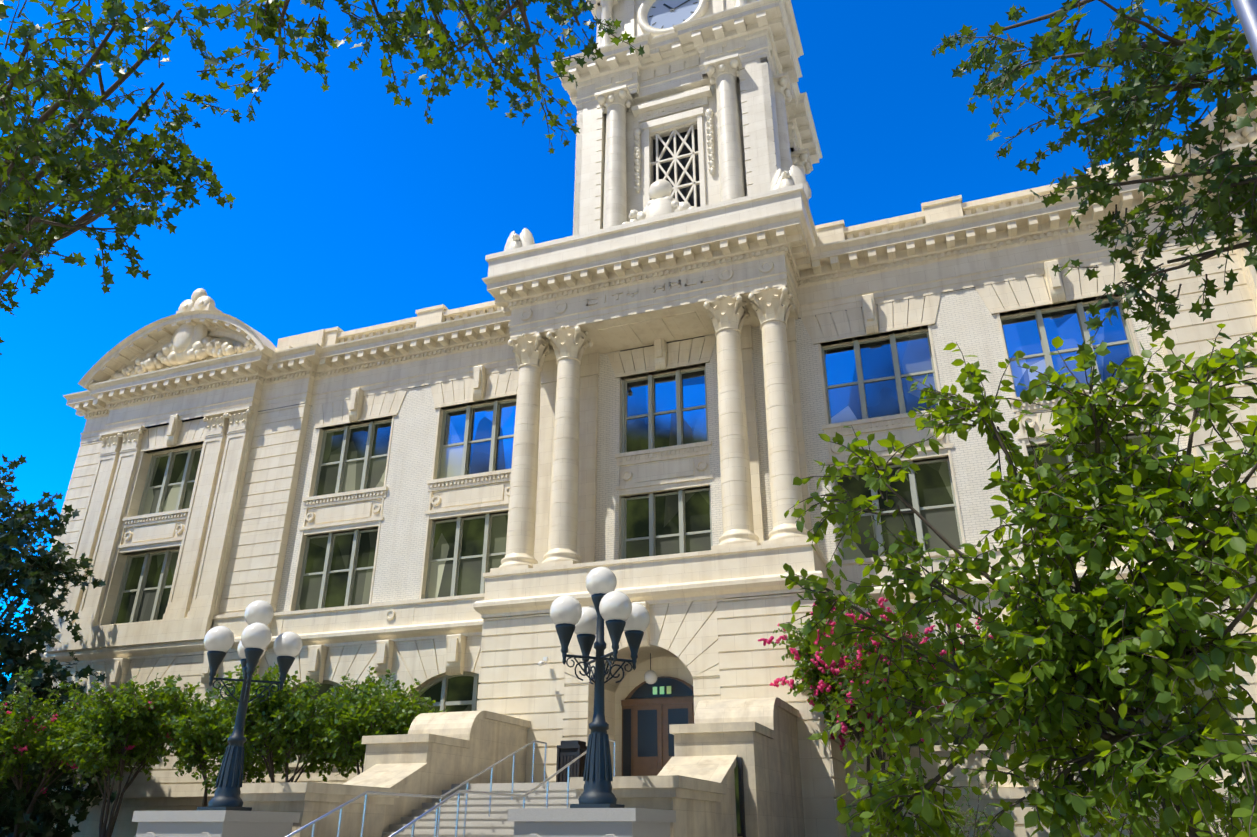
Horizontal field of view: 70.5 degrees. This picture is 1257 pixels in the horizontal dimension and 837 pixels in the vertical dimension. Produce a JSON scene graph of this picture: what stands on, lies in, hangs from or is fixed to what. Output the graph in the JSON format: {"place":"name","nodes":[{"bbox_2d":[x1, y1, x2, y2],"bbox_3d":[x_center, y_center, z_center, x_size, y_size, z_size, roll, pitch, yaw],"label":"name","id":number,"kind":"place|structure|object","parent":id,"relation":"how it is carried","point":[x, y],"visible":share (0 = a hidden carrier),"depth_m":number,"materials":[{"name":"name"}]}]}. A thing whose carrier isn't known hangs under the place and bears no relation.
{"place":"outdoors","nodes":[
{"label":"outdoors","id":0,"kind":"place"},
{"bbox_2d":[0,666,94,836],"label":"crape myrtle","id":1,"kind":"object","parent":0,"point":[11,735],"depth_m":26.76,"materials":[{"name":"green plant"}]},
{"bbox_2d":[33,673,195,836],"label":"crape myrtle","id":2,"kind":"object","parent":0,"point":[117,723],"depth_m":25.96,"materials":[{"name":"green plant"}]},
{"bbox_2d":[0,0,250,354],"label":"plane tree","id":3,"kind":"object","parent":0,"point":[22,136],"depth_m":10.93,"materials":[{"name":"green plant"}]},
{"bbox_2d":[149,672,288,806],"bbox_3d":[-11.977,9.910,26.259,4.578,4.828,4.799,-9,-26,18],"label":"crape myrtle","id":4,"kind":"object","parent":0,"point":[181,727],"depth_m":25.41,"materials":[{"name":"green plant"}]},
{"bbox_2d":[210,662,345,782],"bbox_3d":[-9.606,9.365,24.963,4.217,4.735,4.004,-9,-26,18],"label":"crape myrtle","id":5,"kind":"object","parent":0,"point":[298,716],"depth_m":24.29,"materials":[{"name":"green plant"}]},
{"bbox_2d":[303,666,446,778],"bbox_3d":[-7.203,9.153,24.408,4.333,4.668,4.274,-9,-26,18],"label":"crape myrtle","id":6,"kind":"object","parent":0,"point":[386,728],"depth_m":23.89,"materials":[{"name":"green plant"}]},
{"bbox_2d":[196,0,644,153],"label":"plane tree","id":7,"kind":"object","parent":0,"point":[414,27],"depth_m":10.94,"materials":[{"name":"green plant"}]},
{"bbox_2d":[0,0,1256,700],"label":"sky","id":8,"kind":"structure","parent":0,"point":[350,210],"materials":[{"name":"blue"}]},
{"bbox_2d":[758,591,960,836],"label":"crape myrtle","id":9,"kind":"object","parent":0,"point":[806,682],"depth_m":21.94,"materials":[{"name":"plant"}]},
{"bbox_2d":[892,774,1016,836],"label":"shrub","id":10,"kind":"object","parent":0,"point":[970,814],"depth_m":14.65,"materials":[{"name":"green plant"}]},
{"bbox_2d":[779,323,1256,836],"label":"mulberry tree","id":11,"kind":"object","parent":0,"point":[1067,806],"depth_m":8.79,"materials":[{"name":"green plant"}]},
{"bbox_2d":[930,608,1106,825],"bbox_3d":[9.485,7.153,21.257,4.627,5.726,4.361,-9,-26,18],"label":"crape myrtle","id":12,"kind":"object","parent":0,"point":[944,637],"depth_m":21.35,"materials":[{"name":"green plant"}]},
{"bbox_2d":[931,0,1256,353],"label":"plane tree","id":13,"kind":"object","parent":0,"point":[1188,62],"depth_m":9.64,"materials":[{"name":"green plant"}]},
{"bbox_2d":[1077,766,1239,836],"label":"shrub","id":14,"kind":"object","parent":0,"point":[1153,823],"depth_m":13.89,"materials":[{"name":"green plant"}]},
{"bbox_2d":[1149,771,1244,836],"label":"shrub","id":15,"kind":"object","parent":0,"point":[1242,826],"depth_m":15.90,"materials":[{"name":"green plant"}]},
{"label":"ground","id":16,"kind":"structure","parent":0,"visible":0},
{"bbox_2d":[0,454,116,836],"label":"oak tree","id":17,"kind":"object","parent":16,"relation":"on","point":[31,583],"depth_m":31.27,"materials":[{"name":"green plant"}]},
{"bbox_2d":[285,739,615,836],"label":"stair handrails","id":18,"kind":"object","parent":16,"relation":"on","point":[437,807],"visible":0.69,"depth_m":16.30,"materials":[{"name":"silver metal"}]},
{"bbox_2d":[132,697,804,836],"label":"stair cheek walls","id":19,"kind":"structure","parent":16,"relation":"on","point":[688,790],"depth_m":17.98,"materials":[{"name":"stone"}]},
{"bbox_2d":[197,600,301,810],"bbox_3d":[-6.742,4.951,15.596,1.320,3.550,1.320,-9,-26,18],"label":"lamp post","id":20,"kind":"object","parent":19,"relation":"on","point":[255,641],"visible":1,"depth_m":15.52,"materials":[{"name":"metal"}]},
{"bbox_2d":[550,567,649,807],"bbox_3d":[-0.438,3.985,13.476,1.320,3.550,1.320,-9,-26,18],"label":"lamp post","id":21,"kind":"object","parent":19,"relation":"on","point":[618,612],"visible":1,"depth_m":13.44,"materials":[{"name":"metal"}]},
{"bbox_2d":[734,757,745,836],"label":"notice board","id":22,"kind":"object","parent":19,"relation":"attached to","point":[740,804],"visible":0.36,"depth_m":17.77,"materials":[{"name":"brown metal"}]},
{"bbox_2d":[382,782,578,836],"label":"entrance stairs","id":23,"kind":"structure","parent":16,"relation":"on","point":[480,822],"depth_m":19.37,"materials":[{"name":"beige stone"}]},
{"bbox_2d":[556,740,586,781],"bbox_3d":[-1.506,9.361,24.050,0.680,1.200,0.680,-9,-26,18],"label":"trash receptacle","id":24,"kind":"object","parent":23,"relation":"on","point":[568,751],"visible":0.6,"depth_m":23.87,"materials":[{"name":"brown metal"}]},
{"bbox_2d":[5,0,1256,836],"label":"city hall","id":25,"kind":"structure","parent":16,"relation":"on","point":[674,357],"depth_m":30.64,"materials":[{"name":"stone"}]},
{"bbox_2d":[538,657,547,665],"bbox_3d":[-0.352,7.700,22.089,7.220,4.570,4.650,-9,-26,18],"label":"security camera","id":26,"kind":"object","parent":25,"relation":"attached to","point":[543,661],"visible":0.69,"depth_m":25.64,"materials":[{"name":"white plastic"}]},
{"bbox_2d":[1232,0,1256,64],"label":"street light pole","id":27,"kind":"object","parent":16,"relation":"on","point":[1246,11],"depth_m":7.47,"materials":[{"name":"silver metal"}]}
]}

